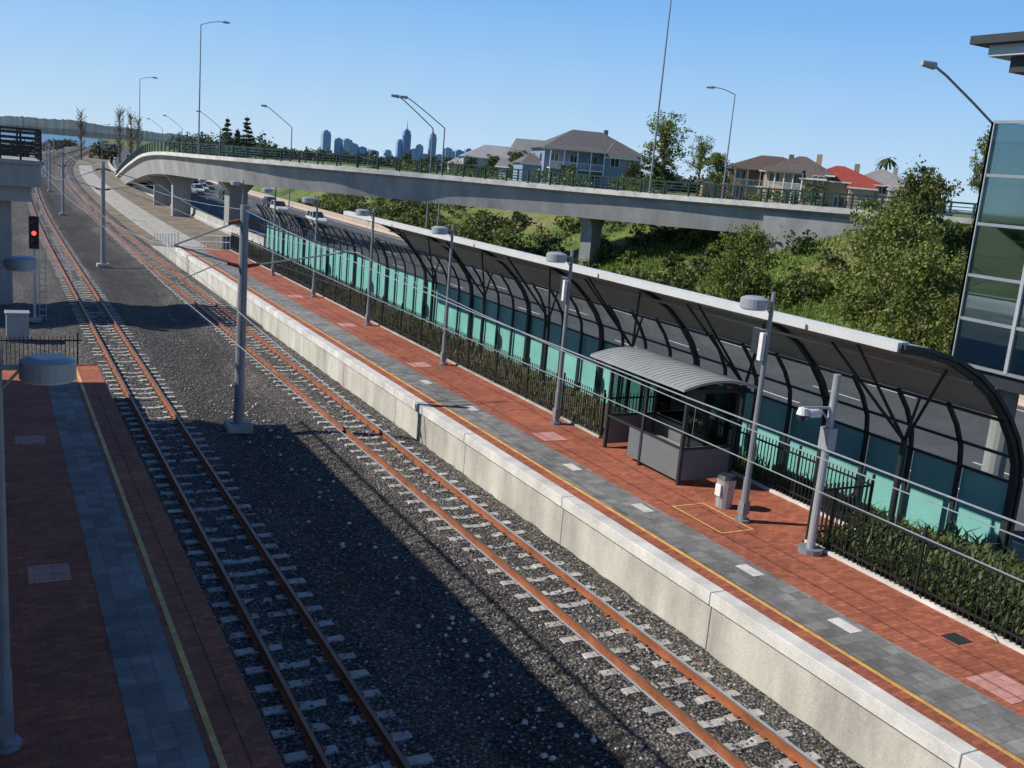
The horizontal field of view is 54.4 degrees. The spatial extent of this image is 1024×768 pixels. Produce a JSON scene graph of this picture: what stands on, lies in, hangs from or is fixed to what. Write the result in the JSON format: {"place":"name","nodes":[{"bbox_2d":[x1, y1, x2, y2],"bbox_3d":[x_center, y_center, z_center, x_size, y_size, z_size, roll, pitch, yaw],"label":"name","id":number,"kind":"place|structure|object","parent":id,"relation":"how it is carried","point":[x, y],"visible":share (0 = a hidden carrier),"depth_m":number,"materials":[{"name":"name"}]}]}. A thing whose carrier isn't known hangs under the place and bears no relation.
{"place":"outdoors","nodes":[
{"label":"outdoors","id":0,"kind":"place"},
{"bbox_2d":[1,132,112,146],"bbox_3d":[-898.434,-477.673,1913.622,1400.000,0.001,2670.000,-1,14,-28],"label":"river water","id":1,"kind":"structure","parent":0,"point":[88,141],"depth_m":1435.00,"materials":[{"name":"blue liquid"}]},
{"bbox_2d":[0,116,214,142],"bbox_3d":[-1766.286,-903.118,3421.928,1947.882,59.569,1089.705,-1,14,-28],"label":"hill","id":2,"kind":"structure","parent":0,"point":[67,127],"depth_m":3236.52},
{"bbox_2d":[30,146,254,263],"bbox_3d":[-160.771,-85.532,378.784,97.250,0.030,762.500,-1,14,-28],"label":"gravel verge","id":3,"kind":"structure","parent":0,"point":[190,227],"depth_m":129.15,"materials":[{"name":"gravel"}]},
{"bbox_2d":[79,165,206,247],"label":"service path","id":4,"kind":"structure","parent":0,"point":[143,219],"depth_m":120.68,"materials":[{"name":"concrete"}]},
{"bbox_2d":[0,146,864,767],"bbox_3d":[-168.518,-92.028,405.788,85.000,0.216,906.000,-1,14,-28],"label":"ballast bed","id":5,"kind":"object","parent":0,"point":[140,296],"visible":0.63,"depth_m":22.52,"materials":[{"name":"gravel"}]},
{"bbox_2d":[27,146,433,767],"bbox_3d":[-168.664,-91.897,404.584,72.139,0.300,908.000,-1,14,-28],"label":"railway track","id":6,"kind":"structure","parent":5,"relation":"on","point":[305,730],"depth_m":21.74,"materials":[{"name":"metal"}]},
{"bbox_2d":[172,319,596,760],"bbox_3d":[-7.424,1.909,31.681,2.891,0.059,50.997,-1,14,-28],"label":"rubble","id":7,"kind":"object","parent":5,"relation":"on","point":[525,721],"visible":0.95,"depth_m":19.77,"materials":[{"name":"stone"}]},
{"bbox_2d":[64,151,821,767],"bbox_3d":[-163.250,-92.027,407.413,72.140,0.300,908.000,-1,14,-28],"label":"railway track","id":8,"kind":"structure","parent":5,"relation":"on","point":[726,751],"depth_m":22.85,"materials":[{"name":"metal"}]},
{"bbox_2d":[2,137,974,342],"bbox_3d":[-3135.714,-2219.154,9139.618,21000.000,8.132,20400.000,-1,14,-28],"label":"ground","id":9,"kind":"structure","parent":0,"point":[617,235],"depth_m":102.53,"materials":[{"name":"green plant"}]},
{"bbox_2d":[4,310,29,341],"bbox_3d":[-21.818,-2.529,43.910,1.000,1.350,0.820,-1,14,-28],"label":"equipment cabinet","id":10,"kind":"object","parent":9,"relation":"on","point":[17,324],"visible":0.88,"depth_m":43.58,"materials":[{"name":"metal"}]},
{"bbox_2d":[0,126,43,304],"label":"concrete overpass","id":11,"kind":"object","parent":9,"relation":"on","point":[20,176],"visible":0.96,"depth_m":50.19,"materials":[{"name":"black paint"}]},
{"bbox_2d":[28,216,46,321],"bbox_3d":[-23.144,-5.534,48.312,0.698,5.150,0.747,7,12,8],"label":"railway signal","id":12,"kind":"object","parent":9,"relation":"on","point":[33,232],"visible":1,"depth_m":48.20,"materials":[{"name":"metal"}]},
{"bbox_2d":[42,143,72,191],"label":"catenary mast","id":13,"kind":"object","parent":9,"relation":"on","point":[49,190],"visible":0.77,"depth_m":153.30,"materials":[{"name":"metal"}]},
{"bbox_2d":[42,148,96,215],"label":"catenary mast","id":14,"kind":"object","parent":9,"relation":"on","point":[62,213],"visible":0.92,"depth_m":111.44,"materials":[{"name":"metal"}]},
{"bbox_2d":[76,108,87,159],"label":"poplar tree","id":15,"kind":"object","parent":9,"relation":"on","point":[80,126],"visible":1,"depth_m":357.44,"materials":[{"name":"plant"}]},
{"bbox_2d":[69,161,155,267],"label":"catenary mast","id":16,"kind":"object","parent":9,"relation":"on","point":[102,264],"visible":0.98,"depth_m":70.13,"materials":[{"name":"metal"}]},
{"bbox_2d":[0,364,284,767],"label":"station platform","id":17,"kind":"structure","parent":9,"relation":"on","point":[121,655],"depth_m":16.67,"materials":[{"name":"brick"}]},
{"bbox_2d":[0,255,37,487],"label":"platform lamp","id":18,"kind":"object","parent":17,"relation":"on","point":[20,263],"visible":0.91,"depth_m":21.15,"materials":[{"name":"metal"}]},
{"bbox_2d":[0,348,76,754],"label":"platform lamp","id":19,"kind":"object","parent":17,"relation":"on","point":[46,369],"visible":1,"depth_m":12.23,"materials":[{"name":"metal"}]},
{"bbox_2d":[0,333,81,364],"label":"platform end fence","id":20,"kind":"object","parent":17,"relation":"on","point":[44,340],"visible":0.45,"depth_m":34.05,"materials":[{"name":"metal"}]},
{"bbox_2d":[215,119,237,156],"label":"norfolk pine","id":21,"kind":"object","parent":9,"relation":"on","point":[225,128],"visible":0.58,"depth_m":326.09,"materials":[{"name":"green plant"}]},
{"bbox_2d":[231,130,243,157],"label":"norfolk pine","id":22,"kind":"object","parent":9,"relation":"on","point":[236,141],"visible":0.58,"depth_m":355.85,"materials":[{"name":"green plant"}]},
{"bbox_2d":[235,115,256,157],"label":"norfolk pine","id":23,"kind":"object","parent":9,"relation":"on","point":[248,128],"visible":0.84,"depth_m":328.05,"materials":[{"name":"green plant"}]},
{"bbox_2d":[168,205,347,433],"bbox_3d":[-8.209,-1.962,32.521,5.812,7.600,0.800,-1,14,-28],"label":"catenary mast","id":24,"kind":"object","parent":9,"relation":"on","point":[238,423],"visible":0.94,"depth_m":32.14,"materials":[{"name":"metal"}]},
{"bbox_2d":[32,142,1023,767],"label":"overhead wires","id":25,"kind":"object","parent":24,"relation":"attached to","point":[614,402],"visible":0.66,"depth_m":13.13,"materials":[{"name":"metal"}]},
{"bbox_2d":[320,130,330,151],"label":"office tower","id":26,"kind":"structure","parent":9,"relation":"on","point":[325,142],"depth_m":5715.77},
{"bbox_2d":[334,138,342,153],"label":"office tower","id":27,"kind":"structure","parent":9,"relation":"on","point":[338,144],"depth_m":5737.54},
{"bbox_2d":[342,138,352,152],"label":"office tower","id":28,"kind":"structure","parent":9,"relation":"on","point":[347,143],"depth_m":5736.97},
{"bbox_2d":[395,139,402,157],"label":"office tower","id":29,"kind":"structure","parent":9,"relation":"on","point":[398,153],"depth_m":5789.53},
{"bbox_2d":[402,121,410,158],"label":"office tower","id":30,"kind":"structure","parent":9,"relation":"on","point":[406,140],"depth_m":5781.80,"materials":[{"name":"glass"}]},
{"bbox_2d":[391,94,433,228],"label":"street lamp","id":31,"kind":"object","parent":9,"relation":"on","point":[395,95],"visible":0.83,"depth_m":112.26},
{"bbox_2d":[415,144,423,159],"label":"office tower","id":32,"kind":"structure","parent":9,"relation":"on","point":[419,148],"depth_m":5804.13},
{"bbox_2d":[400,95,444,225],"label":"street lamp","id":33,"kind":"object","parent":9,"relation":"on","point":[403,97],"visible":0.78,"depth_m":119.14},
{"bbox_2d":[428,132,436,163],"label":"office tower","id":34,"kind":"structure","parent":9,"relation":"on","point":[434,145],"depth_m":5803.13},
{"bbox_2d":[458,156,478,173],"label":"broadleaf tree","id":35,"kind":"object","parent":9,"relation":"on","point":[470,161],"visible":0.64,"depth_m":214.40,"materials":[{"name":"green plant"}]},
{"bbox_2d":[447,157,497,175],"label":"walls","id":36,"kind":"structure","parent":9,"relation":"on","point":[481,161],"depth_m":224.15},
{"bbox_2d":[447,145,511,163],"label":"roof","id":37,"kind":"structure","parent":36,"relation":"on","point":[483,151],"depth_m":225.89,"materials":[{"name":"tile"}]},
{"bbox_2d":[1,129,952,215],"bbox_3d":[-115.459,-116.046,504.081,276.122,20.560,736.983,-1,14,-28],"label":"distant tree mass","id":38,"kind":"object","parent":9,"relation":"on","point":[107,152],"visible":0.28,"depth_m":369.63,"materials":[{"name":"green plant"}]},
{"bbox_2d":[476,153,499,175],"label":"broadleaf tree","id":39,"kind":"object","parent":9,"relation":"on","point":[492,161],"visible":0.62,"depth_m":194.92,"materials":[{"name":"green plant"}]},
{"bbox_2d":[498,157,513,178],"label":"walls","id":40,"kind":"structure","parent":9,"relation":"on","point":[504,170],"depth_m":190.26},
{"bbox_2d":[495,138,544,167],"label":"roof","id":41,"kind":"structure","parent":40,"relation":"on","point":[518,144],"depth_m":189.29,"materials":[{"name":"tile"}]},
{"bbox_2d":[503,149,528,176],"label":"broadleaf tree","id":42,"kind":"object","parent":9,"relation":"on","point":[518,154],"visible":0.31,"depth_m":184.71,"materials":[{"name":"green plant"}]},
{"bbox_2d":[116,142,976,267],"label":"concrete ramp bridge","id":43,"kind":"structure","parent":9,"relation":"on","point":[594,209],"depth_m":92.89,"materials":[{"name":"concrete"}]},
{"bbox_2d":[198,21,229,153],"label":"street lamp","id":44,"kind":"object","parent":43,"relation":"on","point":[226,22],"visible":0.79,"depth_m":126.75,"materials":[{"name":"metal"}]},
{"bbox_2d":[648,0,671,192],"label":"street lamp","id":45,"kind":"object","parent":43,"relation":"on","point":[651,173],"visible":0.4,"depth_m":90.21,"materials":[{"name":"metal"}]},
{"bbox_2d":[557,164,579,186],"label":"broadleaf tree","id":46,"kind":"object","parent":9,"relation":"on","point":[572,167],"visible":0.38,"depth_m":136.34,"materials":[{"name":"green plant"}]},
{"bbox_2d":[513,148,640,187],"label":"walls","id":47,"kind":"structure","parent":9,"relation":"on","point":[583,157],"depth_m":160.22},
{"bbox_2d":[546,144,605,186],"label":"balcony","id":48,"kind":"structure","parent":47,"relation":"attached to","point":[575,148],"depth_m":158.04,"materials":[{"name":"white paint"}]},
{"bbox_2d":[513,130,644,165],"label":"roof","id":49,"kind":"structure","parent":47,"relation":"on","point":[612,148],"depth_m":161.38,"materials":[{"name":"tile"}]},
{"bbox_2d":[533,152,638,185],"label":"windows","id":50,"kind":"structure","parent":47,"relation":"attached to","point":[573,158],"depth_m":159.51,"materials":[{"name":"glass"}]},
{"bbox_2d":[600,157,630,189],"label":"bay","id":51,"kind":"object","parent":47,"relation":"attached to","point":[612,171],"visible":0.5,"depth_m":159.60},
{"bbox_2d":[152,233,1023,767],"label":"station platform","id":52,"kind":"structure","parent":9,"relation":"on","point":[860,663],"depth_m":22.08,"materials":[{"name":"concrete"}]},
{"bbox_2d":[222,236,238,252],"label":"equipment cabinet","id":53,"kind":"object","parent":52,"relation":"on","point":[226,246],"visible":0.27,"depth_m":82.09,"materials":[{"name":"metal"}]},
{"bbox_2d":[262,187,276,275],"bbox_3d":[-15.414,-9.676,63.151,1.070,5.600,0.640,-1,14,-28],"label":"platform lamp","id":54,"kind":"object","parent":52,"relation":"on","point":[267,190],"visible":1,"depth_m":63.20,"materials":[{"name":"metal"}]},
{"bbox_2d":[302,196,318,296],"bbox_3d":[-11.222,-7.618,55.224,1.070,5.600,0.640,-1,14,-28],"label":"platform lamp","id":55,"kind":"object","parent":52,"relation":"on","point":[309,200],"visible":0.94,"depth_m":55.24,"materials":[{"name":"metal"}]},
{"bbox_2d":[356,208,374,325],"bbox_3d":[-7.031,-5.560,47.297,1.070,5.600,0.640,-1,14,-28],"label":"platform lamp","id":56,"kind":"object","parent":52,"relation":"on","point":[362,212],"visible":1,"depth_m":47.34,"materials":[{"name":"metal"}]},
{"bbox_2d":[431,224,453,365],"bbox_3d":[-2.840,-3.502,39.370,1.070,5.600,0.640,-1,14,-28],"label":"platform lamp","id":57,"kind":"object","parent":52,"relation":"on","point":[440,230],"visible":1,"depth_m":39.41,"materials":[{"name":"metal"}]},
{"bbox_2d":[546,250,573,424],"bbox_3d":[1.313,-1.453,31.469,1.035,5.600,0.676,-7,17,-45],"label":"platform lamp","id":58,"kind":"object","parent":52,"relation":"on","point":[565,282],"visible":1,"depth_m":31.44,"materials":[{"name":"metal"}]},
{"bbox_2d":[231,232,1023,648],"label":"palisade fence","id":59,"kind":"object","parent":52,"relation":"on","point":[829,508],"visible":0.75,"depth_m":27.05,"materials":[{"name":"metal"}]},
{"bbox_2d":[256,203,1023,556],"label":"platform canopy","id":60,"kind":"object","parent":52,"relation":"on","point":[930,375],"visible":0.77,"depth_m":30.63,"materials":[{"name":"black glass"}]},
{"bbox_2d":[258,258,1023,644],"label":"garden plants","id":61,"kind":"object","parent":52,"relation":"on","point":[984,548],"visible":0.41,"depth_m":22.43,"materials":[{"name":"green plant"}]},
{"bbox_2d":[590,347,757,484],"bbox_3d":[4.367,0.836,28.291,2.503,2.982,4.600,-1,14,-28],"label":"platform shelter","id":62,"kind":"object","parent":52,"relation":"on","point":[676,455],"visible":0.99,"depth_m":27.54,"materials":[{"name":"metal"}]},
{"bbox_2d":[715,472,736,508],"bbox_3d":[5.384,2.695,25.133,0.507,0.845,0.520,-1,14,-28],"label":"litter bin","id":63,"kind":"object","parent":52,"relation":"on","point":[725,488],"visible":1,"depth_m":24.96,"materials":[{"name":"metal"}]},
{"bbox_2d":[734,292,775,523],"bbox_3d":[5.504,0.605,23.542,1.035,5.600,0.676,-7,17,-45],"label":"platform lamp","id":64,"kind":"object","parent":52,"relation":"on","point":[760,341],"visible":1,"depth_m":23.54,"materials":[{"name":"metal"}]},
{"bbox_2d":[796,374,840,555],"bbox_3d":[6.648,1.805,21.972,1.170,4.120,0.560,-1,14,-28],"label":"security camera pole","id":65,"kind":"object","parent":52,"relation":"on","point":[827,441],"visible":0.98,"depth_m":21.98,"materials":[{"name":"metal"}]},
{"bbox_2d":[207,180,1023,406],"bbox_3d":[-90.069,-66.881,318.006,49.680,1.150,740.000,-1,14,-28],"label":"concrete barrier","id":66,"kind":"object","parent":9,"relation":"on","point":[356,221],"visible":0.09,"depth_m":142.29,"materials":[{"name":"concrete"}]},
{"bbox_2d":[608,159,645,189],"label":"broadleaf tree","id":67,"kind":"object","parent":9,"relation":"on","point":[631,170],"visible":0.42,"depth_m":145.46,"materials":[{"name":"green plant"}]},
{"bbox_2d":[297,161,973,315],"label":"shrubs on bank","id":68,"kind":"object","parent":9,"relation":"on","point":[479,220],"visible":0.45,"depth_m":92.37,"materials":[{"name":"green plant"}]},
{"bbox_2d":[631,154,680,190],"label":"broadleaf tree","id":69,"kind":"object","parent":9,"relation":"on","point":[663,174],"visible":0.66,"depth_m":140.29,"materials":[{"name":"green plant"}]},
{"bbox_2d":[641,110,696,193],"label":"gum tree","id":70,"kind":"object","parent":9,"relation":"on","point":[668,130],"visible":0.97,"depth_m":143.75,"materials":[{"name":"green plant"}]},
{"bbox_2d":[685,134,714,196],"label":"gum tree","id":71,"kind":"object","parent":9,"relation":"on","point":[702,149],"visible":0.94,"depth_m":139.57,"materials":[{"name":"green plant"}]},
{"bbox_2d":[705,152,735,197],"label":"gum tree","id":72,"kind":"object","parent":9,"relation":"on","point":[715,158],"visible":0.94,"depth_m":133.35,"materials":[{"name":"green plant"}]},
{"bbox_2d":[706,86,735,198],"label":"street lamp","id":73,"kind":"object","parent":9,"relation":"on","point":[711,87],"visible":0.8,"depth_m":112.11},
{"bbox_2d":[699,168,763,199],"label":"walls","id":74,"kind":"structure","parent":9,"relation":"on","point":[753,175],"depth_m":143.04,"materials":[{"name":"paint"}]},
{"bbox_2d":[722,169,763,197],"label":"windows","id":75,"kind":"structure","parent":74,"relation":"attached to","point":[741,174],"depth_m":142.56,"materials":[{"name":"glass"}]},
{"bbox_2d":[700,154,793,183],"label":"roof","id":76,"kind":"structure","parent":74,"relation":"on","point":[763,160],"depth_m":144.79,"materials":[{"name":"tile"}]},
{"bbox_2d":[731,163,763,195],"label":"balcony","id":77,"kind":"structure","parent":74,"relation":"attached to","point":[749,166],"depth_m":140.93,"materials":[{"name":"white paint"}]},
{"bbox_2d":[693,220,778,301],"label":"broadleaf tree","id":78,"kind":"object","parent":9,"relation":"on","point":[726,268],"visible":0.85,"depth_m":73.86,"materials":[{"name":"green plant"}]},
{"bbox_2d":[592,225,968,343],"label":"grass","id":79,"kind":"structure","parent":9,"relation":"on","point":[807,307],"depth_m":78.41,"materials":[{"name":"plant"}]},
{"bbox_2d":[741,172,830,203],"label":"walls","id":80,"kind":"structure","parent":9,"relation":"on","point":[787,179],"depth_m":138.15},
{"bbox_2d":[762,166,803,203],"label":"balcony","id":81,"kind":"structure","parent":80,"relation":"attached to","point":[782,169],"depth_m":136.35,"materials":[{"name":"white paint"}]},
{"bbox_2d":[739,154,835,186],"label":"roof","id":82,"kind":"structure","parent":80,"relation":"on","point":[810,167],"depth_m":138.16,"materials":[{"name":"tile"}]},
{"bbox_2d":[768,172,823,203],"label":"windows","id":83,"kind":"structure","parent":80,"relation":"attached to","point":[777,178],"depth_m":137.41,"materials":[{"name":"glass"}]},
{"bbox_2d":[799,179,824,204],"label":"bay","id":84,"kind":"object","parent":9,"relation":"on","point":[804,184],"visible":0.29,"depth_m":135.51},
{"bbox_2d":[802,182,830,206],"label":"broadleaf tree","id":85,"kind":"object","parent":9,"relation":"on","point":[817,187],"visible":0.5,"depth_m":121.90,"materials":[{"name":"green plant"}]},
{"bbox_2d":[827,182,879,207],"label":"walls","id":86,"kind":"structure","parent":9,"relation":"on","point":[838,188],"depth_m":135.93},
{"bbox_2d":[800,164,884,190],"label":"roof","id":87,"kind":"structure","parent":86,"relation":"on","point":[854,179],"depth_m":135.67,"materials":[{"name":"tile"}]},
{"bbox_2d":[846,188,874,208],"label":"bay","id":88,"kind":"object","parent":86,"relation":"attached to","point":[860,191],"visible":0.43,"depth_m":134.08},
{"bbox_2d":[826,200,945,338],"bbox_3d":[23.947,-7.267,63.469,7.320,8.898,7.876,12,14,31],"label":"wattle tree","id":89,"kind":"object","parent":9,"relation":"on","point":[888,227],"visible":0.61,"depth_m":62.41,"materials":[{"name":"green plant"}]},
{"bbox_2d":[875,157,897,169],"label":"palm tree","id":90,"kind":"object","parent":9,"relation":"on","point":[884,162],"visible":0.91,"depth_m":183.15,"materials":[{"name":"green plant"}]},
{"bbox_2d":[878,186,912,202],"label":"walls","id":91,"kind":"structure","parent":9,"relation":"on","point":[885,199],"depth_m":152.77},
{"bbox_2d":[864,167,904,190],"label":"roof","id":92,"kind":"structure","parent":91,"relation":"on","point":[886,178],"depth_m":153.83,"materials":[{"name":"tile"}]},
{"bbox_2d":[851,235,965,349],"bbox_3d":[23.702,-4.403,57.545,7.961,8.493,7.398,-6,16,-41],"label":"wattle tree","id":93,"kind":"object","parent":9,"relation":"on","point":[924,282],"visible":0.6,"depth_m":56.43,"materials":[{"name":"green plant"}]},
{"bbox_2d":[868,155,964,250],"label":"wattle tree","id":94,"kind":"object","parent":9,"relation":"on","point":[924,194],"visible":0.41,"depth_m":68.71,"materials":[{"name":"green plant"}]},
{"bbox_2d":[921,292,959,354],"bbox_3d":[24.487,-2.497,52.888,5.307,6.164,5.426,3,12,-7],"label":"wattle tree","id":95,"kind":"object","parent":9,"relation":"on","point":[950,312],"visible":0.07,"depth_m":53.35,"materials":[{"name":"green plant"}]},
{"bbox_2d":[919,60,991,122],"bbox_3d":[22.273,-7.736,51.200,7.417,16.290,0.400,-1,14,-28],"label":"street lamp","id":96,"kind":"object","parent":9,"relation":"on","point":[932,65],"visible":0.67,"depth_m":48.78,"materials":[{"name":"metal"}]},
{"bbox_2d":[967,125,990,193],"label":"gum tree","id":97,"kind":"object","parent":9,"relation":"on","point":[976,177],"visible":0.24,"depth_m":106.36,"materials":[{"name":"green plant"}]},
{"bbox_2d":[950,31,1023,477],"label":"glazed lift tower","id":98,"kind":"structure","parent":9,"relation":"on","point":[988,340],"depth_m":27.58,"materials":[{"name":"green glass"}]},
{"bbox_2d":[0,0,1023,211],"label":"sky","id":99,"kind":"structure","parent":0,"point":[842,81],"materials":[{"name":"blue"}]},
{"bbox_2d":[111,144,1023,543],"bbox_3d":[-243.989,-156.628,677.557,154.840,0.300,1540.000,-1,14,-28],"label":"freeway road","id":100,"kind":"structure","parent":0,"point":[937,418],"depth_m":54.92,"materials":[{"name":"asphalt"}]},
{"bbox_2d":[112,105,125,162],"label":"poplar tree","id":101,"kind":"object","parent":100,"relation":"on","point":[119,133],"visible":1,"depth_m":352.92,"materials":[{"name":"plant"}]},
{"bbox_2d":[126,107,136,154],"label":"poplar tree","id":102,"kind":"object","parent":100,"relation":"on","point":[131,147],"visible":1,"depth_m":358.74,"materials":[{"name":"plant"}]},
{"bbox_2d":[134,114,142,148],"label":"poplar tree","id":103,"kind":"object","parent":100,"relation":"on","point":[137,130],"visible":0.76,"depth_m":368.56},
{"bbox_2d":[191,184,204,194],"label":"car","id":104,"kind":"object","parent":100,"relation":"on","point":[197,188],"visible":1,"depth_m":180.11,"materials":[{"name":"paint"}]},
{"bbox_2d":[270,200,288,214],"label":"car","id":105,"kind":"object","parent":100,"relation":"on","point":[281,205],"visible":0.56,"depth_m":144.08,"materials":[{"name":"paint"}]},
{"bbox_2d":[289,216,311,229],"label":"car","id":106,"kind":"object","parent":100,"relation":"on","point":[302,223],"visible":0.57,"depth_m":117.82,"materials":[{"name":"paint"}]},
{"bbox_2d":[306,210,327,227],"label":"car","id":107,"kind":"object","parent":100,"relation":"on","point":[310,214],"visible":0.57,"depth_m":125.61,"materials":[{"name":"paint"}]},
{"bbox_2d":[108,156,1023,562],"bbox_3d":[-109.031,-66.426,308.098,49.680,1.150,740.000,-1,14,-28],"label":"concrete barrier","id":108,"kind":"object","parent":100,"relation":"on","point":[216,224],"visible":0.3,"depth_m":108.38,"materials":[{"name":"concrete"}]},
{"bbox_2d":[114,157,1023,488],"bbox_3d":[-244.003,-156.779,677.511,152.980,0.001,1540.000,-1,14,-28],"label":"lane markings","id":109,"kind":"object","parent":100,"relation":"on","point":[626,313],"visible":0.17,"depth_m":58.30,"materials":[{"name":"white paint"}]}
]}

